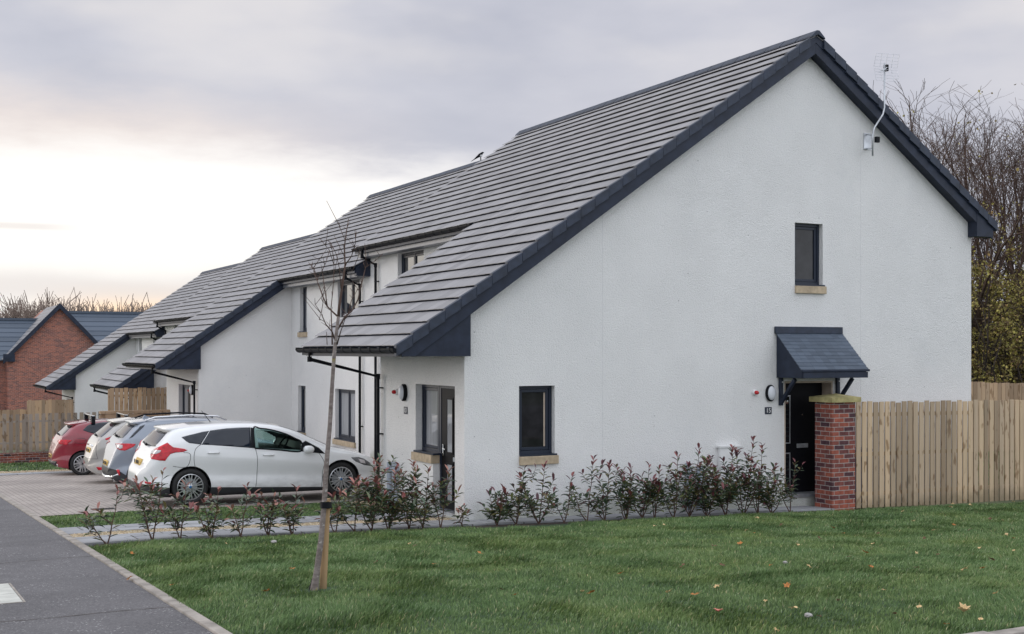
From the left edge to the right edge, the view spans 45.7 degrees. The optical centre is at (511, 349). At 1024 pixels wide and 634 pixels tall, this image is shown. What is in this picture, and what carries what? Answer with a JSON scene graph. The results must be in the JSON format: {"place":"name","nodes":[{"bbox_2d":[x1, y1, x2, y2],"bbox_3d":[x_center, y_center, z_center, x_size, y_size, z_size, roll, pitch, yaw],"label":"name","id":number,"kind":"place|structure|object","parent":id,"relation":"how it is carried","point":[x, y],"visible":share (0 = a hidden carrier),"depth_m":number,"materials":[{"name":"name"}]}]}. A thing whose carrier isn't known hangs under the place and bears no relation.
{"place":"outdoors","nodes":[
{"label":"outdoors","id":0,"kind":"place"},
{"bbox_2d":[0,461,64,471],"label":"grass","id":1,"kind":"structure","parent":0,"point":[47,465],"depth_m":39.41,"materials":[{"name":"green plant"}]},
{"bbox_2d":[0,471,72,475],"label":"path","id":2,"kind":"structure","parent":0,"point":[26,473],"depth_m":35.01,"materials":[{"name":"grey concrete"}]},
{"bbox_2d":[0,497,213,633],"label":"footpath","id":3,"kind":"structure","parent":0,"point":[50,586],"depth_m":11.64,"materials":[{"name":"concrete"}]},
{"bbox_2d":[0,583,25,603],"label":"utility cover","id":4,"kind":"object","parent":3,"relation":"on","point":[8,595],"visible":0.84,"depth_m":11.58,"materials":[{"name":"paint"}]},
{"bbox_2d":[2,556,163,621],"bbox_3d":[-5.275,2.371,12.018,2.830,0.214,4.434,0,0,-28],"label":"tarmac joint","id":5,"kind":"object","parent":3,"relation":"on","point":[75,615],"visible":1,"depth_m":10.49,"materials":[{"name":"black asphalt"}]},
{"bbox_2d":[0,472,375,515],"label":"driveway","id":6,"kind":"structure","parent":0,"point":[54,494],"depth_m":24.83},
{"bbox_2d":[48,412,128,474],"bbox_3d":[-11.123,2.652,34.933,4.076,1.645,2.100,0,0,-28],"label":"parked car","id":7,"kind":"object","parent":6,"relation":"on","point":[68,444],"visible":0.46,"depth_m":33.57,"materials":[{"name":"red paint"}]},
{"bbox_2d":[83,416,154,483],"bbox_3d":[-8.525,2.470,30.819,4.350,1.589,2.120,0,0,-28],"label":"parked car","id":8,"kind":"object","parent":6,"relation":"on","point":[94,451],"visible":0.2,"depth_m":29.46,"materials":[{"name":"silver metal"}]},
{"bbox_2d":[101,412,272,489],"bbox_3d":[-7.013,2.233,27.321,4.184,1.643,2.100,0,0,-28],"label":"parked car","id":9,"kind":"object","parent":6,"relation":"on","point":[123,441],"visible":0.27,"depth_m":26.13,"materials":[{"name":"blue paint"}]},
{"bbox_2d":[128,413,375,504],"bbox_3d":[-4.960,1.977,23.440,4.604,1.662,2.160,0,0,-28],"label":"parked car","id":10,"kind":"object","parent":6,"relation":"on","point":[230,457],"visible":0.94,"depth_m":22.47,"materials":[{"name":"white paint"}]},
{"bbox_2d":[41,500,387,527],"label":"verge lawn","id":11,"kind":"structure","parent":0,"point":[192,520],"depth_m":20.30,"materials":[{"name":"green plant"}]},
{"bbox_2d":[0,469,453,536],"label":"gravel","id":12,"kind":"structure","parent":0,"point":[190,528],"depth_m":18.21,"materials":[{"name":"grey gravel"}]},
{"bbox_2d":[59,512,444,534],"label":"slab path","id":13,"kind":"structure","parent":0,"point":[82,530],"depth_m":18.50,"materials":[{"name":"grey concrete"}]},
{"bbox_2d":[74,519,486,546],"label":"slab path","id":14,"kind":"structure","parent":0,"point":[120,538],"depth_m":17.34,"materials":[{"name":"grey concrete"}]},
{"bbox_2d":[94,510,827,546],"bbox_3d":[0.162,2.714,18.788,12.650,0.337,0.320,0,0,-28],"label":"soil bed","id":15,"kind":"object","parent":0,"point":[504,525],"visible":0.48,"depth_m":18.46,"materials":[{"name":"brown soil"}]},
{"bbox_2d":[78,482,129,543],"bbox_3d":[-5.350,2.155,15.881,0.452,0.817,0.741,0,0,35],"label":"shrub","id":16,"kind":"object","parent":15,"relation":"on","point":[90,518],"visible":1,"depth_m":15.85,"materials":[{"name":"green plant"}]},
{"bbox_2d":[120,467,172,540],"bbox_3d":[-4.873,2.070,16.230,0.740,0.988,0.589,0,0,33],"label":"shrub","id":17,"kind":"object","parent":15,"relation":"on","point":[151,494],"visible":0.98,"depth_m":16.20,"materials":[{"name":"green plant"}]},
{"bbox_2d":[157,479,197,537],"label":"shrub","id":18,"kind":"object","parent":15,"relation":"on","point":[183,519],"visible":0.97,"depth_m":16.43,"materials":[{"name":"green plant"}]},
{"bbox_2d":[188,486,231,537],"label":"shrub","id":19,"kind":"object","parent":15,"relation":"on","point":[209,521],"visible":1,"depth_m":16.52,"materials":[{"name":"green plant"}]},
{"bbox_2d":[225,482,263,536],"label":"shrub","id":20,"kind":"object","parent":15,"relation":"on","point":[241,502],"visible":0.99,"depth_m":16.81,"materials":[{"name":"green plant"}]},
{"bbox_2d":[253,488,288,535],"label":"shrub","id":21,"kind":"object","parent":15,"relation":"on","point":[274,503],"visible":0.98,"depth_m":16.96,"materials":[{"name":"green plant"}]},
{"bbox_2d":[278,484,308,533],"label":"shrub","id":22,"kind":"object","parent":15,"relation":"on","point":[292,515],"visible":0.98,"depth_m":17.04,"materials":[{"name":"green plant"}]},
{"bbox_2d":[313,487,346,531],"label":"shrub","id":23,"kind":"object","parent":15,"relation":"on","point":[334,514],"visible":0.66,"depth_m":17.41,"materials":[{"name":"green plant"}]},
{"bbox_2d":[327,475,371,530],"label":"shrub","id":24,"kind":"object","parent":15,"relation":"on","point":[343,517],"visible":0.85,"depth_m":17.51,"materials":[{"name":"green plant"}]},
{"bbox_2d":[341,453,397,530],"bbox_3d":[-1.976,2.067,17.536,0.697,1.152,0.989,0,0,29],"label":"shrub","id":25,"kind":"object","parent":15,"relation":"on","point":[372,506],"visible":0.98,"depth_m":17.48,"materials":[{"name":"green plant"}]},
{"bbox_2d":[358,464,410,529],"bbox_3d":[-1.872,2.164,17.794,0.784,0.976,0.646,0,0,-7],"label":"shrub","id":26,"kind":"object","parent":15,"relation":"on","point":[389,518],"visible":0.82,"depth_m":17.74,"materials":[{"name":"green plant"}]},
{"bbox_2d":[381,459,424,528],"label":"shrub","id":27,"kind":"object","parent":15,"relation":"on","point":[408,504],"visible":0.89,"depth_m":17.98,"materials":[{"name":"green plant"}]},
{"bbox_2d":[402,464,446,528],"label":"shrub","id":28,"kind":"object","parent":15,"relation":"on","point":[418,511],"visible":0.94,"depth_m":17.95,"materials":[{"name":"green plant"}]},
{"bbox_2d":[424,465,462,527],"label":"shrub","id":29,"kind":"object","parent":15,"relation":"on","point":[442,498],"visible":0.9,"depth_m":18.16,"materials":[{"name":"green plant"}]},
{"bbox_2d":[451,503,473,526],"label":"shrub","id":30,"kind":"object","parent":15,"relation":"on","point":[463,513],"visible":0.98,"depth_m":18.38,"materials":[{"name":"green plant"}]},
{"bbox_2d":[478,483,511,525],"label":"shrub","id":31,"kind":"object","parent":15,"relation":"on","point":[499,509],"visible":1,"depth_m":18.55,"materials":[{"name":"green plant"}]},
{"bbox_2d":[493,463,537,523],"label":"shrub","id":32,"kind":"object","parent":15,"relation":"on","point":[511,504],"visible":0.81,"depth_m":18.78,"materials":[{"name":"green plant"}]},
{"bbox_2d":[516,460,558,523],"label":"shrub","id":33,"kind":"object","parent":15,"relation":"on","point":[532,507],"visible":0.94,"depth_m":18.92,"materials":[{"name":"green plant"}]},
{"bbox_2d":[543,472,578,522],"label":"shrub","id":34,"kind":"object","parent":15,"relation":"on","point":[569,491],"visible":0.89,"depth_m":19.12,"materials":[{"name":"green plant"}]},
{"bbox_2d":[566,455,606,520],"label":"shrub","id":35,"kind":"object","parent":15,"relation":"on","point":[591,482],"visible":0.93,"depth_m":19.43,"materials":[{"name":"green plant"}]},
{"bbox_2d":[582,460,623,520],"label":"shrub","id":36,"kind":"object","parent":15,"relation":"on","point":[601,500],"visible":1,"depth_m":19.52,"materials":[{"name":"green plant"}]},
{"bbox_2d":[609,462,644,519],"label":"shrub","id":37,"kind":"object","parent":15,"relation":"on","point":[629,498],"visible":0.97,"depth_m":19.63,"materials":[{"name":"green plant"}]},
{"bbox_2d":[616,461,665,518],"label":"shrub","id":38,"kind":"object","parent":15,"relation":"on","point":[644,502],"visible":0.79,"depth_m":19.88,"materials":[{"name":"green plant"}]},
{"bbox_2d":[640,464,672,517],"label":"shrub","id":39,"kind":"object","parent":15,"relation":"on","point":[657,486],"visible":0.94,"depth_m":19.94,"materials":[{"name":"green plant"}]},
{"bbox_2d":[647,450,695,517],"bbox_3d":[2.652,2.223,20.119,0.798,1.132,0.608,0,0,16],"label":"shrub","id":40,"kind":"object","parent":15,"relation":"on","point":[676,489],"visible":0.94,"depth_m":20.07,"materials":[{"name":"green plant"}]},
{"bbox_2d":[666,443,719,516],"bbox_3d":[2.972,2.178,20.372,0.922,1.257,0.752,0,0,-9],"label":"shrub","id":41,"kind":"object","parent":15,"relation":"on","point":[706,475],"visible":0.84,"depth_m":20.28,"materials":[{"name":"green plant"}]},
{"bbox_2d":[687,462,729,515],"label":"shrub","id":42,"kind":"object","parent":15,"relation":"on","point":[707,501],"visible":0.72,"depth_m":20.38,"materials":[{"name":"green plant"}]},
{"bbox_2d":[695,444,743,514],"bbox_3d":[3.561,2.212,20.552,0.781,1.214,0.766,0,0,-8],"label":"shrub","id":43,"kind":"object","parent":15,"relation":"on","point":[731,488],"visible":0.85,"depth_m":20.49,"materials":[{"name":"green plant"}]},
{"bbox_2d":[721,435,778,511],"bbox_3d":[4.026,2.152,20.787,0.942,1.370,1.013,0,0,-28],"label":"shrub","id":44,"kind":"object","parent":15,"relation":"on","point":[739,499],"visible":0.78,"depth_m":20.88,"materials":[{"name":"green plant"}]},
{"bbox_2d":[736,442,776,512],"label":"shrub","id":45,"kind":"object","parent":15,"relation":"on","point":[750,485],"visible":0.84,"depth_m":20.88,"materials":[{"name":"green plant"}]},
{"bbox_2d":[753,462,793,512],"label":"shrub","id":46,"kind":"object","parent":15,"relation":"on","point":[772,502],"visible":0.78,"depth_m":20.93,"materials":[{"name":"green plant"}]},
{"bbox_2d":[759,458,804,511],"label":"shrub","id":47,"kind":"object","parent":15,"relation":"on","point":[793,480],"visible":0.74,"depth_m":21.35,"materials":[{"name":"green plant"}]},
{"bbox_2d":[0,449,1023,516],"bbox_3d":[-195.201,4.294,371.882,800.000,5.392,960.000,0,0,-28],"label":"ground","id":48,"kind":"structure","parent":0,"point":[978,502],"depth_m":23.91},
{"bbox_2d":[0,451,48,463],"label":"garden wall","id":49,"kind":"structure","parent":48,"relation":"on","point":[27,457],"depth_m":42.92,"materials":[{"name":"red brick"}]},
{"bbox_2d":[0,409,26,449],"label":"plank fence","id":50,"kind":"object","parent":49,"relation":"on","point":[14,412],"visible":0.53,"depth_m":56.02,"materials":[{"name":"brown wood"}]},
{"bbox_2d":[0,412,123,452],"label":"plank fence","id":51,"kind":"object","parent":49,"relation":"on","point":[24,442],"visible":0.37,"depth_m":43.09,"materials":[{"name":"brown wood"}]},
{"bbox_2d":[0,288,84,317],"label":"tree","id":52,"kind":"object","parent":48,"relation":"on","point":[15,314],"visible":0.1,"depth_m":118.22,"materials":[{"name":"brown plant"}]},
{"bbox_2d":[5,293,80,317],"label":"tree","id":53,"kind":"object","parent":48,"relation":"on","point":[39,302],"depth_m":126.57,"materials":[{"name":"brown plant"}]},
{"bbox_2d":[0,289,96,317],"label":"tree","id":54,"kind":"object","parent":48,"relation":"on","point":[38,306],"visible":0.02,"depth_m":120.65,"materials":[{"name":"brown plant"}]},
{"bbox_2d":[27,399,73,451],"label":"plank fence","id":55,"kind":"object","parent":48,"relation":"on","point":[46,407],"visible":0.45,"depth_m":56.39,"materials":[{"name":"brown wood"}]},
{"bbox_2d":[0,303,142,413],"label":"brick house","id":56,"kind":"structure","parent":48,"relation":"on","point":[40,345],"depth_m":73.59,"materials":[{"name":"brown brick"}]},
{"bbox_2d":[70,296,113,310],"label":"tree","id":57,"kind":"object","parent":48,"relation":"on","point":[89,305],"visible":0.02,"depth_m":123.23,"materials":[{"name":"brown plant"}]},
{"bbox_2d":[55,295,144,311],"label":"tree","id":58,"kind":"object","parent":48,"relation":"on","point":[93,307],"depth_m":111.65,"materials":[{"name":"brown plant"}]},
{"bbox_2d":[0,493,231,633],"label":"path edging","id":59,"kind":"object","parent":48,"relation":"on","point":[201,620],"visible":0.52,"depth_m":12.36,"materials":[{"name":"concrete"}]},
{"bbox_2d":[97,293,150,311],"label":"tree","id":60,"kind":"object","parent":48,"relation":"on","point":[132,310],"visible":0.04,"depth_m":109.86,"materials":[{"name":"brown plant"}]},
{"bbox_2d":[103,292,149,311],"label":"tree","id":61,"kind":"object","parent":48,"relation":"on","point":[142,308],"depth_m":110.06,"materials":[{"name":"brown plant"}]},
{"bbox_2d":[99,409,169,417],"bbox_3d":[-11.740,2.925,38.234,2.350,2.050,0.220,0,0,-28],"label":"plank fence","id":62,"kind":"object","parent":48,"relation":"on","point":[108,414],"visible":0.23,"depth_m":38.09,"materials":[{"name":"brown wood"}]},
{"bbox_2d":[33,262,241,418],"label":"white house","id":63,"kind":"structure","parent":48,"relation":"on","point":[75,378],"depth_m":57.56,"materials":[{"name":"tile"}]},
{"bbox_2d":[108,387,166,413],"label":"plank fence","id":64,"kind":"object","parent":48,"relation":"on","point":[119,395],"visible":0.27,"depth_m":40.18,"materials":[{"name":"brown wood"}]},
{"bbox_2d":[90,233,315,409],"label":"white house","id":65,"kind":"structure","parent":48,"relation":"on","point":[121,376],"depth_m":48.37,"materials":[{"name":"tile"}]},
{"bbox_2d":[122,160,480,456],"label":"white house","id":66,"kind":"structure","parent":48,"relation":"on","point":[233,354],"depth_m":35.75,"materials":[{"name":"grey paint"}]},
{"bbox_2d":[183,384,187,414],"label":"window","id":67,"kind":"structure","parent":66,"relation":"in","point":[185,387],"depth_m":37.38,"materials":[{"name":"grey glass"}]},
{"bbox_2d":[188,385,190,411],"bbox_3d":[-9.604,2.105,36.554,0.070,2.110,0.860,0,0,-28],"label":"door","id":68,"kind":"structure","parent":66,"relation":"in","point":[189,395],"depth_m":36.80,"materials":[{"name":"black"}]},
{"bbox_2d":[297,386,305,434],"bbox_3d":[-6.122,1.803,35.660,0.215,1.505,0.840,0,0,-28],"label":"window","id":69,"kind":"structure","parent":66,"relation":"in","point":[302,431],"depth_m":35.89,"materials":[{"name":"grey glass"}]},
{"bbox_2d":[297,287,306,336],"bbox_3d":[-6.053,-1.107,35.527,0.215,1.465,0.780,0,0,-28],"label":"window","id":70,"kind":"structure","parent":66,"relation":"in","point":[303,333],"depth_m":35.74,"materials":[{"name":"grey glass"}]},
{"bbox_2d":[332,389,355,447],"bbox_3d":[-4.405,1.803,32.388,0.215,1.505,1.690,0,0,-28],"label":"window","id":71,"kind":"structure","parent":66,"relation":"in","point":[346,438],"depth_m":32.57,"materials":[{"name":"grey glass"}]},
{"bbox_2d":[341,279,359,316],"bbox_3d":[-4.204,-1.355,32.172,0.060,0.970,1.680,0,0,-28],"label":"window","id":72,"kind":"structure","parent":66,"relation":"in","point":[347,293],"depth_m":32.50,"materials":[{"name":"grey glass"}]},
{"bbox_2d":[295,30,997,519],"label":"white house","id":73,"kind":"structure","parent":48,"relation":"on","point":[659,274],"depth_m":21.96,"materials":[{"name":"paint"}]},
{"bbox_2d":[385,462,391,504],"bbox_3d":[-2.224,2.515,22.030,0.119,0.970,0.140,0,0,-28],"label":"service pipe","id":74,"kind":"object","parent":73,"relation":"attached to","point":[389,475],"visible":0.46,"depth_m":22.00,"materials":[{"name":"grey plastic"}]},
{"bbox_2d":[390,462,398,502],"bbox_3d":[-2.103,2.505,21.800,0.119,0.990,0.140,0,0,-28],"label":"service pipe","id":75,"kind":"object","parent":73,"relation":"attached to","point":[395,464],"visible":0.3,"depth_m":21.76,"materials":[{"name":"grey plastic"}]},
{"bbox_2d":[398,384,406,400],"bbox_3d":[-1.942,0.754,21.489,0.125,0.304,0.200,0,0,-28],"label":"wall lamp","id":76,"kind":"object","parent":73,"relation":"attached to","point":[402,392],"visible":1,"depth_m":21.43,"materials":[{"name":"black plastic"}]},
{"bbox_2d":[402,250,423,273],"bbox_3d":[-2.259,-1.800,28.466,0.060,1.000,1.550,0,0,-28],"label":"window","id":77,"kind":"structure","parent":73,"relation":"in","point":[410,259],"depth_m":28.69,"materials":[{"name":"grey glass"}]},
{"bbox_2d":[422,384,439,452],"bbox_3d":[-1.369,1.165,20.853,0.060,1.150,0.740,0,0,-28],"label":"window","id":78,"kind":"structure","parent":73,"relation":"in","point":[430,396],"depth_m":20.89,"materials":[{"name":"grey glass"}]},
{"bbox_2d":[434,385,454,516],"bbox_3d":[-1.032,1.655,20.115,0.170,2.130,0.860,0,0,-28],"label":"door","id":79,"kind":"structure","parent":73,"relation":"in","point":[447,393],"depth_m":20.21,"materials":[{"name":"black wood"}]},
{"bbox_2d":[519,386,558,464],"bbox_3d":[0.409,1.235,20.038,0.720,1.290,0.215,0,0,-28],"label":"window","id":80,"kind":"structure","parent":73,"relation":"in","point":[530,397],"depth_m":20.08,"materials":[{"name":"black glass"}]},
{"bbox_2d":[717,445,741,486],"bbox_3d":[3.883,2.078,21.746,0.490,0.745,0.099,0,0,-28],"label":"meter box","id":81,"kind":"object","parent":73,"relation":"attached to","point":[724,451],"visible":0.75,"depth_m":21.68,"materials":[{"name":"white plastic"}]},
{"bbox_2d":[765,385,775,400],"bbox_3d":[4.734,0.788,22.179,0.200,0.304,0.125,0,0,-28],"label":"wall lamp","id":82,"kind":"object","parent":73,"relation":"attached to","point":[770,392],"visible":1,"depth_m":22.14,"materials":[{"name":"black plastic"}]},
{"bbox_2d":[785,383,821,497],"bbox_3d":[5.464,1.675,22.768,1.120,2.110,0.300,0,0,-28],"label":"door","id":83,"kind":"structure","parent":73,"relation":"in","point":[799,411],"depth_m":22.86,"materials":[{"name":"black wood"}]},
{"bbox_2d":[795,223,826,293],"bbox_3d":[5.533,-1.705,22.728,0.725,1.310,0.215,0,0,-28],"label":"window","id":84,"kind":"structure","parent":73,"relation":"in","point":[806,235],"depth_m":22.80,"materials":[{"name":"grey glass"}]},
{"bbox_2d":[863,53,899,155],"bbox_3d":[6.970,-4.617,23.070,0.579,1.925,0.636,0,0,-28],"label":"tv aerial","id":85,"kind":"object","parent":73,"relation":"attached to","point":[867,136],"visible":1,"depth_m":23.02,"materials":[{"name":"metal"}]},
{"bbox_2d":[809,393,860,510],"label":"brick pier","id":86,"kind":"structure","parent":48,"relation":"on","point":[835,450],"depth_m":22.16,"materials":[{"name":"red brick"}]},
{"bbox_2d":[855,399,1023,507],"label":"plank fence","id":87,"kind":"object","parent":48,"relation":"on","point":[1005,449],"visible":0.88,"depth_m":23.47,"materials":[{"name":"beige wood"}]},
{"bbox_2d":[935,142,1023,318],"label":"tree","id":88,"kind":"object","parent":48,"relation":"on","point":[983,244],"visible":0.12,"depth_m":48.10,"materials":[{"name":"brown plant"}]},
{"bbox_2d":[965,626,1023,633],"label":"lawn edging","id":89,"kind":"object","parent":48,"relation":"on","point":[1018,630],"visible":1,"depth_m":9.21,"materials":[{"name":"concrete"}]},
{"bbox_2d":[971,382,1023,447],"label":"plank fence","id":90,"kind":"object","parent":48,"relation":"on","point":[981,391],"visible":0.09,"depth_m":37.40,"materials":[{"name":"beige wood"}]},
{"bbox_2d":[0,0,1023,317],"label":"sky","id":91,"kind":"structure","parent":0,"point":[149,146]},
{"bbox_2d":[87,501,1023,633],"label":"lawn","id":92,"kind":"structure","parent":0,"point":[538,626],"depth_m":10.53,"materials":[{"name":"green plant"}]},
{"bbox_2d":[319,498,330,588],"bbox_3d":[-1.808,1.945,11.755,0.108,1.016,0.071,0,0,0],"label":"tree stake","id":93,"kind":"object","parent":92,"relation":"on","point":[323,572],"visible":0.5,"depth_m":11.72,"materials":[{"name":"brown wood"}]},
{"bbox_2d":[320,501,331,508],"bbox_3d":[-1.790,1.494,11.705,0.108,0.086,0.203,0,0,0],"label":"tree tie","id":94,"kind":"object","parent":93,"relation":"attached to","point":[327,505],"visible":0.94,"depth_m":11.62,"materials":[{"name":"black plastic"}]},
{"bbox_2d":[304,202,382,590],"bbox_3d":[-1.638,0.448,11.671,0.715,3.774,0.777,0,0,0],"label":"sapling","id":95,"kind":"object","parent":92,"relation":"on","point":[314,584],"visible":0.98,"depth_m":11.64,"materials":[{"name":"brown plant"}]},
{"bbox_2d":[958,603,969,611],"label":"leaf","id":96,"kind":"object","parent":92,"relation":"on","point":[963,608],"visible":1,"depth_m":10.13,"materials":[{"name":"beige plant"}]},
{"bbox_2d":[469,506,834,524],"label":"slab path","id":97,"kind":"structure","parent":0,"point":[631,516],"depth_m":20.33,"materials":[{"name":"grey concrete"}]},
{"bbox_2d":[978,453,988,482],"bbox_3d":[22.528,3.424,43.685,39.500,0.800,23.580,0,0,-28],"label":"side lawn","id":98,"kind":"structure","parent":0,"point":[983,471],"depth_m":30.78,"materials":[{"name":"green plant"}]},
{"bbox_2d":[859,76,1023,376],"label":"tree","id":99,"kind":"object","parent":98,"relation":"on","point":[978,313],"visible":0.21,"depth_m":42.02,"materials":[{"name":"brown plant"}]},
{"bbox_2d":[900,84,1023,353],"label":"tree","id":100,"kind":"object","parent":98,"relation":"on","point":[979,240],"visible":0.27,"depth_m":46.66,"materials":[{"name":"brown plant"}]},
{"bbox_2d":[933,133,1023,307],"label":"tree","id":101,"kind":"object","parent":98,"relation":"on","point":[1021,224],"visible":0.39,"depth_m":45.69,"materials":[{"name":"brown plant"}]},
{"bbox_2d":[971,238,1019,309],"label":"tree","id":102,"kind":"object","parent":98,"relation":"on","point":[989,261],"visible":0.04,"depth_m":47.46,"materials":[{"name":"brown plant"}]},
{"bbox_2d":[971,263,1023,382],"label":"hedge shrub","id":103,"kind":"object","parent":98,"relation":"on","point":[1014,344],"visible":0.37,"depth_m":40.55,"materials":[{"name":"green plant"}]},
{"bbox_2d":[971,241,1023,382],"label":"hedge shrub","id":104,"kind":"object","parent":98,"relation":"on","point":[1006,321],"visible":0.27,"depth_m":40.47,"materials":[{"name":"green plant"}]},
{"bbox_2d":[971,253,1023,382],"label":"hedge shrub","id":105,"kind":"object","parent":98,"relation":"on","point":[977,269],"visible":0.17,"depth_m":40.75,"materials":[{"name":"green plant"}]},
{"bbox_2d":[971,246,1023,380],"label":"hedge shrub","id":106,"kind":"object","parent":98,"relation":"on","point":[1006,280],"visible":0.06,"depth_m":42.89,"materials":[{"name":"green plant"}]},
{"bbox_2d":[971,296,1023,381],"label":"hedge shrub","id":107,"kind":"object","parent":98,"relation":"on","point":[1001,353],"visible":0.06,"depth_m":42.20,"materials":[{"name":"green plant"}]},
{"bbox_2d":[971,251,1023,381],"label":"hedge shrub","id":108,"kind":"object","parent":98,"relation":"on","point":[1016,270],"visible":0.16,"depth_m":43.43,"materials":[{"name":"green plant"}]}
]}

